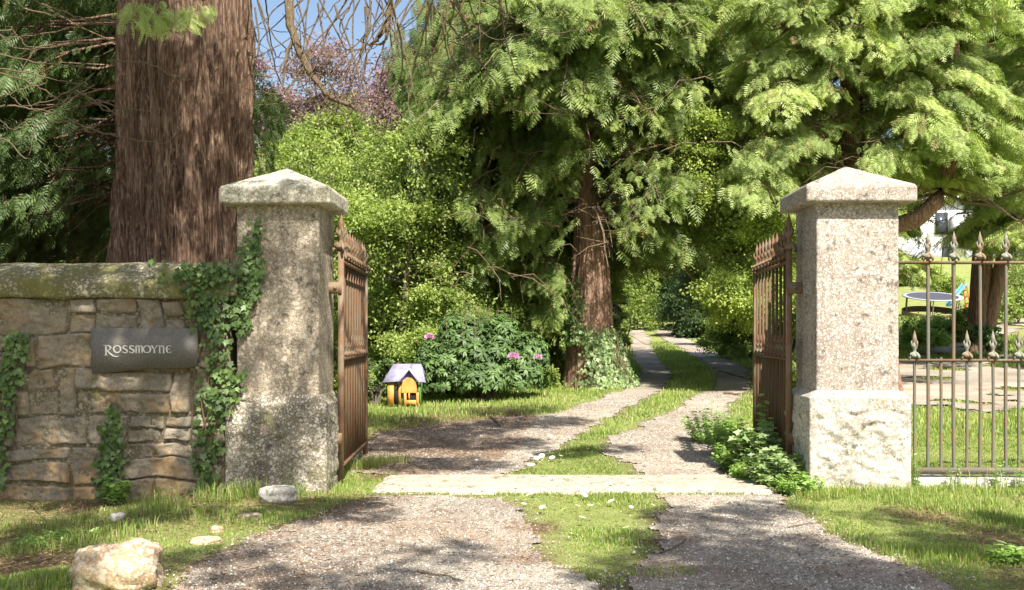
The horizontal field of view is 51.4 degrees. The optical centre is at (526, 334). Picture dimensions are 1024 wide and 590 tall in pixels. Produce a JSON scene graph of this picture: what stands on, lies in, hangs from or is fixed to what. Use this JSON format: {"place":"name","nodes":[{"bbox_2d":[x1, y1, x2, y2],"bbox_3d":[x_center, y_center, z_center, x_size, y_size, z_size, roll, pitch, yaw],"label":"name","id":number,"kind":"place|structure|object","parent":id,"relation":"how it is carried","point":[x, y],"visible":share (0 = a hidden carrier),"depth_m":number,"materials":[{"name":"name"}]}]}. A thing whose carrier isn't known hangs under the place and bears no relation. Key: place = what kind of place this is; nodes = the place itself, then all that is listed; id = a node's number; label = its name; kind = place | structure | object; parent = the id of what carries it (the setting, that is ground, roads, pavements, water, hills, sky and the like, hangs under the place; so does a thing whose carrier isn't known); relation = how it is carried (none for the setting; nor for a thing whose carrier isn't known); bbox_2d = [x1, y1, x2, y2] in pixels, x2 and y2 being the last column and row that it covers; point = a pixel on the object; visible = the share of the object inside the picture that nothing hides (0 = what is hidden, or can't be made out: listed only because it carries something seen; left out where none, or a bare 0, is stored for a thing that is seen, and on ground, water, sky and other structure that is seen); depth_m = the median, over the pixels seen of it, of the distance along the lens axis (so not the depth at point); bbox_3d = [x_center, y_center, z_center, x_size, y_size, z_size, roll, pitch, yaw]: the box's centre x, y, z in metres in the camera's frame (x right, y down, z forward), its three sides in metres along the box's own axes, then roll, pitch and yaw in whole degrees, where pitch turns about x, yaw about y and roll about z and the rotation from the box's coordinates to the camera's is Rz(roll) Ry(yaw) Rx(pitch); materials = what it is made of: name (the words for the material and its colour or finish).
{"place":"outdoors","nodes":[
{"label":"outdoors","id":0,"kind":"place"},
{"bbox_2d":[0,257,1023,589],"bbox_3d":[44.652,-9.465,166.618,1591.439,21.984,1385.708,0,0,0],"label":"ground","id":1,"kind":"structure","parent":0,"point":[962,271],"depth_m":8.21,"materials":[{"name":"green plant"}]},
{"bbox_2d":[27,501,47,521],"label":"fallen twig","id":2,"kind":"object","parent":1,"relation":"on","point":[37,510],"visible":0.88,"depth_m":8.86,"materials":[{"name":"brown wood"}]},
{"bbox_2d":[11,527,101,547],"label":"weed","id":3,"kind":"object","parent":1,"relation":"on","point":[48,534],"visible":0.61,"depth_m":7.55,"materials":[{"name":"green plant"}]},
{"bbox_2d":[11,29,115,262],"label":"dark conifer","id":4,"kind":"object","parent":1,"relation":"on","point":[97,114],"visible":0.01,"depth_m":15.82,"materials":[{"name":"green plant"}]},
{"bbox_2d":[68,537,164,589],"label":"rock","id":5,"kind":"object","parent":1,"relation":"on","point":[133,564],"visible":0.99,"depth_m":5.78,"materials":[{"name":"beige stone"}]},
{"bbox_2d":[99,477,133,505],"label":"weed","id":6,"kind":"object","parent":1,"relation":"on","point":[114,493],"visible":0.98,"depth_m":9.19,"materials":[{"name":"green plant"}]},
{"bbox_2d":[109,511,125,521],"bbox_3d":[-3.185,1.427,8.299,0.127,0.082,0.106,0,0,0],"label":"rock","id":7,"kind":"object","parent":1,"relation":"on","point":[121,514],"visible":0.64,"depth_m":8.26,"materials":[{"name":"grey stone"}]},
{"bbox_2d":[0,262,237,499],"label":"stone wall","id":8,"kind":"structure","parent":1,"relation":"on","point":[66,397],"depth_m":9.48,"materials":[{"name":"grey stone"}]},
{"bbox_2d":[0,330,31,495],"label":"ivy","id":9,"kind":"object","parent":8,"relation":"attached to","point":[13,349],"visible":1,"depth_m":9.41,"materials":[{"name":"green plant"}]},
{"bbox_2d":[89,403,128,500],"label":"ivy","id":10,"kind":"object","parent":8,"relation":"attached to","point":[113,437],"visible":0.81,"depth_m":9.41,"materials":[{"name":"green plant"}]},
{"bbox_2d":[91,328,198,372],"bbox_3d":[-3.386,0.145,9.468,0.946,0.401,0.104,0,0,0],"label":"house name sign","id":11,"kind":"object","parent":8,"relation":"attached to","point":[119,349],"visible":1,"depth_m":9.42,"materials":[{"name":"stone"}]},
{"bbox_2d":[144,258,237,290],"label":"ivy","id":12,"kind":"object","parent":8,"relation":"attached to","point":[211,277],"visible":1,"depth_m":9.35,"materials":[{"name":"green plant"}]},
{"bbox_2d":[178,259,237,493],"bbox_3d":[-2.813,0.410,9.410,0.526,2.162,0.153,0,0,0],"label":"ivy","id":13,"kind":"object","parent":8,"relation":"attached to","point":[207,316],"visible":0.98,"depth_m":9.40,"materials":[{"name":"green plant"}]},
{"bbox_2d":[189,536,222,544],"bbox_3d":[-2.155,1.395,7.161,0.216,0.065,0.159,0,0,-17],"label":"rock","id":14,"kind":"object","parent":1,"relation":"on","point":[207,540],"visible":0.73,"depth_m":7.11,"materials":[{"name":"beige stone"}]},
{"bbox_2d":[210,525,223,532],"bbox_3d":[-2.192,1.385,7.539,0.095,0.062,0.080,0,0,-19],"label":"rock","id":15,"kind":"object","parent":1,"relation":"on","point":[214,527],"visible":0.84,"depth_m":7.51,"materials":[{"name":"beige stone"}]},
{"bbox_2d":[237,512,262,521],"bbox_3d":[-2.068,1.372,7.959,0.186,0.082,0.128,0,0,0],"label":"rock","id":16,"kind":"object","parent":1,"relation":"on","point":[252,514],"visible":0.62,"depth_m":7.92,"materials":[{"name":"grey stone"}]},
{"bbox_2d":[258,485,297,503],"bbox_3d":[-2.053,1.333,8.807,0.321,0.170,0.203,0,0,-12],"label":"rock","id":17,"kind":"object","parent":1,"relation":"on","point":[277,493],"visible":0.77,"depth_m":8.72,"materials":[{"name":"grey stone"}]},
{"bbox_2d":[253,79,311,176],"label":"copper tree","id":18,"kind":"object","parent":1,"relation":"on","point":[292,91],"visible":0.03,"depth_m":53.82,"materials":[{"name":"purple plant"}]},
{"bbox_2d":[219,169,347,492],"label":"gate pillar","id":19,"kind":"structure","parent":1,"relation":"on","point":[281,425],"depth_m":9.50,"materials":[{"name":"stone"}]},
{"bbox_2d":[215,367,248,416],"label":"ivy","id":20,"kind":"object","parent":19,"relation":"attached to","point":[228,391],"visible":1,"depth_m":9.37,"materials":[{"name":"green plant"}]},
{"bbox_2d":[221,217,266,338],"bbox_3d":[-2.503,-0.501,9.456,0.412,1.089,0.163,0,0,0],"label":"ivy","id":21,"kind":"object","parent":19,"relation":"attached to","point":[252,275],"visible":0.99,"depth_m":9.44,"materials":[{"name":"green plant"}]},
{"bbox_2d":[328,213,370,478],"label":"iron gate","id":22,"kind":"structure","parent":19,"relation":"attached to","point":[350,287],"depth_m":10.76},
{"bbox_2d":[0,0,582,263],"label":"giant cedar","id":23,"kind":"object","parent":1,"relation":"on","point":[185,110],"visible":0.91,"depth_m":12.84,"materials":[{"name":"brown plant"}]},
{"bbox_2d":[254,124,405,359],"bbox_3d":[-5.505,-1.926,25.711,6.179,6.448,4.828,0,0,23],"label":"garden tree","id":24,"kind":"object","parent":1,"relation":"on","point":[349,178],"visible":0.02,"depth_m":25.36,"materials":[{"name":"green plant"}]},
{"bbox_2d":[253,16,407,172],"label":"copper tree","id":25,"kind":"object","parent":1,"relation":"on","point":[320,68],"visible":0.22,"depth_m":50.41,"materials":[{"name":"purple plant"}]},
{"bbox_2d":[260,91,405,357],"bbox_3d":[-5.260,-2.747,29.610,6.263,7.975,4.483,0,0,16],"label":"garden tree","id":26,"kind":"object","parent":1,"relation":"on","point":[339,120],"visible":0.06,"depth_m":29.07,"materials":[{"name":"green plant"}]},
{"bbox_2d":[281,80,404,299],"bbox_3d":[-5.067,-3.643,36.036,7.461,9.672,5.066,0,0,0],"label":"garden tree","id":27,"kind":"object","parent":1,"relation":"on","point":[297,126],"visible":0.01,"depth_m":35.33,"materials":[{"name":"green plant"}]},
{"bbox_2d":[333,308,394,392],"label":"shrub","id":28,"kind":"object","parent":1,"relation":"on","point":[371,353],"visible":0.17,"depth_m":22.00,"materials":[{"name":"green plant"}]},
{"bbox_2d":[333,294,402,369],"bbox_3d":[-4.055,0.166,26.925,2.921,2.757,2.440,0,0,-20],"label":"shrub","id":29,"kind":"object","parent":1,"relation":"on","point":[335,361],"visible":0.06,"depth_m":26.41,"materials":[{"name":"green plant"}]},
{"bbox_2d":[254,99,509,372],"bbox_3d":[-2.735,-1.570,21.077,5.246,5.839,4.517,0,0,0],"label":"garden tree","id":30,"kind":"object","parent":1,"relation":"on","point":[369,216],"visible":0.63,"depth_m":20.27,"materials":[{"name":"green plant"}]},
{"bbox_2d":[368,354,398,403],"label":"shrub","id":31,"kind":"object","parent":1,"relation":"on","point":[382,369],"visible":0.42,"depth_m":18.95,"materials":[{"name":"green plant"}]},
{"bbox_2d":[382,364,426,406],"bbox_3d":[-2.099,0.882,18.555,0.749,0.738,0.630,0,0,0],"label":"playhouse","id":32,"kind":"object","parent":1,"relation":"on","point":[403,387],"visible":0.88,"depth_m":18.34,"materials":[{"name":"yellow plastic"}]},
{"bbox_2d":[368,320,444,400],"bbox_3d":[-2.262,0.592,20.094,2.150,1.715,1.294,0,0,10],"label":"shrub","id":33,"kind":"object","parent":1,"relation":"on","point":[398,345],"visible":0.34,"depth_m":19.99,"materials":[{"name":"green plant"}]},
{"bbox_2d":[377,257,454,393],"bbox_3d":[-1.909,-0.164,22.283,2.539,3.104,2.119,0,0,0],"label":"shrub","id":34,"kind":"object","parent":1,"relation":"on","point":[393,284],"visible":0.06,"depth_m":21.84,"materials":[{"name":"green plant"}]},
{"bbox_2d":[404,281,518,394],"bbox_3d":[-1.060,0.133,20.702,2.679,2.360,1.769,0,0,-11],"label":"shrub","id":35,"kind":"object","parent":1,"relation":"on","point":[422,293],"visible":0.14,"depth_m":20.09,"materials":[{"name":"green plant"}]},
{"bbox_2d":[337,112,614,356],"bbox_3d":[-1.078,-2.058,22.665,6.167,6.714,4.911,0,0,0],"label":"garden tree","id":36,"kind":"object","parent":1,"relation":"on","point":[518,270],"visible":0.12,"depth_m":22.17,"materials":[{"name":"green plant"}]},
{"bbox_2d":[413,306,553,400],"bbox_3d":[-0.803,0.347,19.131,2.628,1.722,1.607,0,0,0],"label":"rhododendron","id":37,"kind":"object","parent":1,"relation":"on","point":[486,358],"visible":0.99,"depth_m":18.82,"materials":[{"name":"green plant"}]},
{"bbox_2d":[369,22,610,309],"bbox_3d":[-0.792,-3.788,24.886,5.462,10.305,5.522,0,0,0],"label":"drooping conifer","id":38,"kind":"object","parent":1,"relation":"on","point":[556,237],"visible":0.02,"depth_m":23.30,"materials":[{"name":"green plant"}]},
{"bbox_2d":[0,409,1023,589],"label":"fallen needles","id":39,"kind":"object","parent":1,"relation":"on","point":[293,531],"visible":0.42,"depth_m":7.72,"materials":[{"name":"brown plant"}]},
{"bbox_2d":[488,290,566,388],"bbox_3d":[-0.044,0.206,21.555,1.702,2.215,1.365,0,0,-14],"label":"shrub","id":40,"kind":"object","parent":1,"relation":"on","point":[519,312],"visible":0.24,"depth_m":21.25,"materials":[{"name":"green plant"}]},
{"bbox_2d":[507,270,555,344],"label":"shrub","id":41,"kind":"object","parent":1,"relation":"on","point":[522,303],"depth_m":25.82,"materials":[{"name":"green plant"}]},
{"bbox_2d":[530,297,567,377],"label":"shrub","id":42,"kind":"object","parent":1,"relation":"on","point":[556,360],"visible":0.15,"depth_m":24.18,"materials":[{"name":"green plant"}]},
{"bbox_2d":[364,0,741,387],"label":"drooping conifer","id":43,"kind":"object","parent":1,"relation":"on","point":[644,66],"visible":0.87,"depth_m":20.34,"materials":[{"name":"green plant"}]},
{"bbox_2d":[560,275,598,346],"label":"ivy","id":44,"kind":"object","parent":43,"relation":"attached to","point":[574,339],"visible":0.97,"depth_m":21.49,"materials":[{"name":"green plant"}]},
{"bbox_2d":[97,15,1022,287],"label":"woodland","id":45,"kind":"object","parent":1,"relation":"on","point":[639,247],"depth_m":66.24,"materials":[{"name":"green plant"}]},
{"bbox_2d":[565,326,641,389],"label":"ivy","id":46,"kind":"object","parent":1,"relation":"on","point":[617,371],"visible":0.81,"depth_m":21.36,"materials":[{"name":"green plant"}]},
{"bbox_2d":[539,202,670,330],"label":"shrub","id":47,"kind":"object","parent":1,"relation":"on","point":[641,308],"visible":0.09,"depth_m":55.23,"materials":[{"name":"green plant"}]},
{"bbox_2d":[613,314,621,363],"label":"shrub","id":48,"kind":"object","parent":1,"relation":"on","point":[616,321],"visible":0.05,"depth_m":28.20,"materials":[{"name":"green plant"}]},
{"bbox_2d":[612,282,633,348],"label":"shrub","id":49,"kind":"object","parent":1,"relation":"on","point":[617,309],"visible":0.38,"depth_m":36.85,"materials":[{"name":"green plant"}]},
{"bbox_2d":[617,272,632,335],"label":"shrub","id":50,"kind":"object","parent":1,"relation":"on","point":[624,327],"visible":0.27,"depth_m":49.73,"materials":[{"name":"green plant"}]},
{"bbox_2d":[618,188,662,300],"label":"shrub","id":51,"kind":"object","parent":1,"relation":"on","point":[649,278],"depth_m":71.56,"materials":[{"name":"green plant"}]},
{"bbox_2d":[633,272,663,313],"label":"shrub","id":52,"kind":"object","parent":1,"relation":"on","point":[652,284],"visible":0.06,"depth_m":70.83,"materials":[{"name":"green plant"}]},
{"bbox_2d":[651,272,679,321],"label":"shrub","id":53,"kind":"object","parent":1,"relation":"on","point":[666,287],"visible":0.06,"depth_m":63.89,"materials":[{"name":"green plant"}]},
{"bbox_2d":[653,267,697,331],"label":"shrub","id":54,"kind":"object","parent":1,"relation":"on","point":[663,299],"visible":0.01,"depth_m":54.50,"materials":[{"name":"green plant"}]},
{"bbox_2d":[649,269,711,338],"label":"shrub","id":55,"kind":"object","parent":1,"relation":"on","point":[685,326],"visible":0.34,"depth_m":49.10,"materials":[{"name":"green plant"}]},
{"bbox_2d":[699,303,749,343],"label":"shrub","id":56,"kind":"object","parent":1,"relation":"on","point":[711,328],"visible":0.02,"depth_m":42.25,"materials":[{"name":"green plant"}]},
{"bbox_2d":[691,304,761,359],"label":"shrub","id":57,"kind":"object","parent":1,"relation":"on","point":[731,344],"visible":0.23,"depth_m":33.61,"materials":[{"name":"green plant"}]},
{"bbox_2d":[700,418,754,453],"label":"weed","id":58,"kind":"object","parent":1,"relation":"on","point":[713,441],"visible":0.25,"depth_m":11.94,"materials":[{"name":"green plant"}]},
{"bbox_2d":[710,436,751,470],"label":"weed","id":59,"kind":"object","parent":1,"relation":"on","point":[725,462],"visible":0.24,"depth_m":10.96,"materials":[{"name":"green plant"}]},
{"bbox_2d":[659,100,827,341],"bbox_3d":[4.534,-1.781,20.592,3.397,5.998,3.821,0,0,27],"label":"yellow green tree","id":60,"kind":"object","parent":1,"relation":"on","point":[731,289],"visible":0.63,"depth_m":20.13,"materials":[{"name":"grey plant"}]},
{"bbox_2d":[724,419,782,466],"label":"weed","id":61,"kind":"object","parent":1,"relation":"on","point":[765,439],"visible":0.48,"depth_m":10.40,"materials":[{"name":"green plant"}]},
{"bbox_2d":[754,394,773,436],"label":"weed","id":62,"kind":"object","parent":1,"relation":"on","point":[759,405],"visible":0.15,"depth_m":10.90,"materials":[{"name":"green plant"}]},
{"bbox_2d":[601,0,941,315],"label":"cypress tree","id":63,"kind":"object","parent":1,"relation":"on","point":[912,273],"visible":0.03,"depth_m":25.13,"materials":[{"name":"green plant"}]},
{"bbox_2d":[741,445,805,488],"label":"weed","id":64,"kind":"object","parent":1,"relation":"on","point":[773,463],"visible":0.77,"depth_m":9.64,"materials":[{"name":"green plant"}]},
{"bbox_2d":[751,310,795,379],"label":"shrub","id":65,"kind":"object","parent":1,"relation":"on","point":[794,339],"visible":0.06,"depth_m":23.28,"materials":[{"name":"green plant"}]},
{"bbox_2d":[778,319,795,387],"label":"shrub","id":66,"kind":"object","parent":1,"relation":"on","point":[794,365],"visible":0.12,"depth_m":20.87,"materials":[{"name":"green plant"}]},
{"bbox_2d":[769,471,827,495],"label":"weed","id":67,"kind":"object","parent":1,"relation":"on","point":[801,483],"visible":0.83,"depth_m":9.23,"materials":[{"name":"green plant"}]},
{"bbox_2d":[666,15,950,363],"bbox_3d":[7.243,-6.487,28.899,8.075,15.300,8.212,0,0,0],"label":"cypress tree","id":68,"kind":"object","parent":1,"relation":"on","point":[686,280],"visible":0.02,"depth_m":27.91,"materials":[{"name":"green plant"}]},
{"bbox_2d":[780,167,916,490],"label":"gate pillar","id":69,"kind":"structure","parent":1,"relation":"on","point":[851,412],"depth_m":9.49,"materials":[{"name":"white stone"}]},
{"bbox_2d":[751,213,802,459],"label":"iron gate","id":70,"kind":"structure","parent":69,"relation":"attached to","point":[772,367],"depth_m":10.69,"materials":[{"name":"brown metal"}]},
{"bbox_2d":[697,0,1023,390],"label":"cypress tree","id":71,"kind":"object","parent":1,"relation":"on","point":[923,86],"visible":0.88,"depth_m":19.17,"materials":[{"name":"green plant"}]},
{"bbox_2d":[911,453,921,484],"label":"railing weed","id":72,"kind":"object","parent":1,"relation":"on","point":[915,473],"visible":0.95,"depth_m":9.61,"materials":[{"name":"green plant"}]},
{"bbox_2d":[899,264,945,285],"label":"bank shrub","id":73,"kind":"object","parent":1,"relation":"on","point":[936,267],"visible":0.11,"depth_m":59.71,"materials":[{"name":"green plant"}]},
{"bbox_2d":[899,311,951,334],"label":"bank shrub","id":74,"kind":"object","parent":1,"relation":"on","point":[936,320],"visible":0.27,"depth_m":33.47,"materials":[{"name":"green plant"}]},
{"bbox_2d":[900,325,958,350],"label":"bank shrub","id":75,"kind":"object","parent":1,"relation":"on","point":[938,338],"visible":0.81,"depth_m":29.87,"materials":[{"name":"green plant"}]},
{"bbox_2d":[901,291,963,318],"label":"trampoline","id":76,"kind":"object","parent":1,"relation":"on","point":[934,296],"visible":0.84,"depth_m":45.17,"materials":[{"name":"grey fabric"}]},
{"bbox_2d":[898,192,971,256],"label":"white house","id":77,"kind":"structure","parent":1,"relation":"on","point":[939,215],"depth_m":75.94,"materials":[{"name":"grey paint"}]},
{"bbox_2d":[934,211,948,235],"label":"window","id":78,"kind":"structure","parent":77,"relation":"in","point":[940,215],"depth_m":75.93,"materials":[{"name":"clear glass"}]},
{"bbox_2d":[925,303,967,343],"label":"bank shrub","id":79,"kind":"object","parent":1,"relation":"on","point":[961,321],"visible":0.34,"depth_m":32.81,"materials":[{"name":"green plant"}]},
{"bbox_2d":[930,271,969,296],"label":"bank shrub","id":80,"kind":"object","parent":1,"relation":"on","point":[947,279],"visible":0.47,"depth_m":55.45,"materials":[{"name":"green plant"}]},
{"bbox_2d":[884,1,1023,354],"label":"cypress tree","id":81,"kind":"object","parent":1,"relation":"on","point":[992,284],"visible":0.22,"depth_m":28.59,"materials":[{"name":"green plant"}]},
{"bbox_2d":[947,456,963,485],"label":"railing weed","id":82,"kind":"object","parent":1,"relation":"on","point":[957,478],"visible":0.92,"depth_m":9.59,"materials":[{"name":"green plant"}]},
{"bbox_2d":[946,282,968,307],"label":"garden slide","id":83,"kind":"object","parent":1,"relation":"on","point":[960,288],"visible":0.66,"depth_m":47.21,"materials":[{"name":"blue plastic"}]},
{"bbox_2d":[911,474,1023,487],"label":"kerb stone","id":84,"kind":"object","parent":1,"relation":"on","point":[931,478],"visible":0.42,"depth_m":9.67,"materials":[{"name":"grey stone"}]},
{"bbox_2d":[898,232,1023,473],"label":"iron railing","id":85,"kind":"object","parent":84,"relation":"on","point":[967,354],"visible":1,"depth_m":9.82,"materials":[{"name":"metal"}]},
{"bbox_2d":[916,0,1023,273],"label":"cypress tree","id":86,"kind":"object","parent":1,"relation":"on","point":[1005,61],"visible":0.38,"depth_m":24.55,"materials":[{"name":"green plant"}]},
{"bbox_2d":[961,319,1009,357],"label":"bank shrub","id":87,"kind":"object","parent":1,"relation":"on","point":[972,330],"visible":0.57,"depth_m":28.40,"materials":[{"name":"green plant"}]},
{"bbox_2d":[989,461,1005,488],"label":"railing weed","id":88,"kind":"object","parent":1,"relation":"on","point":[995,473],"visible":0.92,"depth_m":9.56,"materials":[{"name":"green plant"}]},
{"bbox_2d":[980,540,1023,565],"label":"weed","id":89,"kind":"object","parent":1,"relation":"on","point":[1010,554],"visible":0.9,"depth_m":6.45,"materials":[{"name":"green plant"}]},
{"bbox_2d":[993,244,1023,303],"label":"bank shrub","id":90,"kind":"object","parent":1,"relation":"on","point":[1016,277],"visible":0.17,"depth_m":49.91,"materials":[{"name":"green plant"}]},
{"bbox_2d":[997,286,1023,324],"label":"bank shrub","id":91,"kind":"object","parent":1,"relation":"on","point":[1015,310],"visible":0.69,"depth_m":39.58,"materials":[{"name":"green plant"}]},
{"bbox_2d":[1009,457,1023,488],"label":"railing weed","id":92,"kind":"object","parent":1,"relation":"on","point":[1020,471],"visible":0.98,"depth_m":9.59,"materials":[{"name":"green plant"}]},
{"bbox_2d":[62,0,1019,256],"label":"sky","id":93,"kind":"structure","parent":0,"point":[312,13],"materials":[{"name":"blue"}]},
{"bbox_2d":[143,318,1021,589],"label":"gravel driveway","id":94,"kind":"structure","parent":0,"point":[653,376],"depth_m":7.41,"materials":[{"name":"grey gravel"}]},
{"bbox_2d":[415,570,463,581],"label":"fallen twig","id":95,"kind":"object","parent":94,"relation":"on","point":[427,572],"visible":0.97,"depth_m":6.18,"materials":[{"name":"brown wood"}]},
{"bbox_2d":[489,414,506,425],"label":"fallen twig","id":96,"kind":"object","parent":94,"relation":"on","point":[494,419],"visible":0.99,"depth_m":15.62,"materials":[{"name":"brown wood"}]},
{"bbox_2d":[371,474,777,494],"bbox_3d":[0.419,1.425,9.820,3.584,0.149,1.040,0,0,0],"label":"threshold stone","id":97,"kind":"object","parent":94,"relation":"on","point":[484,483],"visible":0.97,"depth_m":9.60,"materials":[{"name":"grey stone"}]},
{"bbox_2d":[729,459,757,479],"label":"weed","id":98,"kind":"object","parent":97,"relation":"on","point":[737,469],"visible":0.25,"depth_m":10.04,"materials":[{"name":"green plant"}]},
{"bbox_2d":[659,538,686,553],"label":"fallen twig","id":99,"kind":"object","parent":94,"relation":"on","point":[672,547],"visible":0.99,"depth_m":6.85,"materials":[{"name":"brown wood"}]},
{"bbox_2d":[680,402,743,443],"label":"weed","id":100,"kind":"object","parent":94,"relation":"on","point":[699,434],"visible":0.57,"depth_m":13.13,"materials":[{"name":"green plant"}]},
{"bbox_2d":[723,392,752,394],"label":"fallen twig","id":101,"kind":"object","parent":94,"relation":"on","point":[736,393],"visible":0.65,"depth_m":19.64,"materials":[{"name":"brown wood"}]},
{"bbox_2d":[333,314,1023,435],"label":"lawn grass","id":102,"kind":"structure","parent":0,"point":[690,373],"depth_m":18.39,"materials":[{"name":"green plant"}]},
{"bbox_2d":[630,319,1023,411],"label":"gravel path","id":103,"kind":"structure","parent":0,"point":[731,367],"depth_m":24.10,"materials":[{"name":"beige gravel"}]}
]}

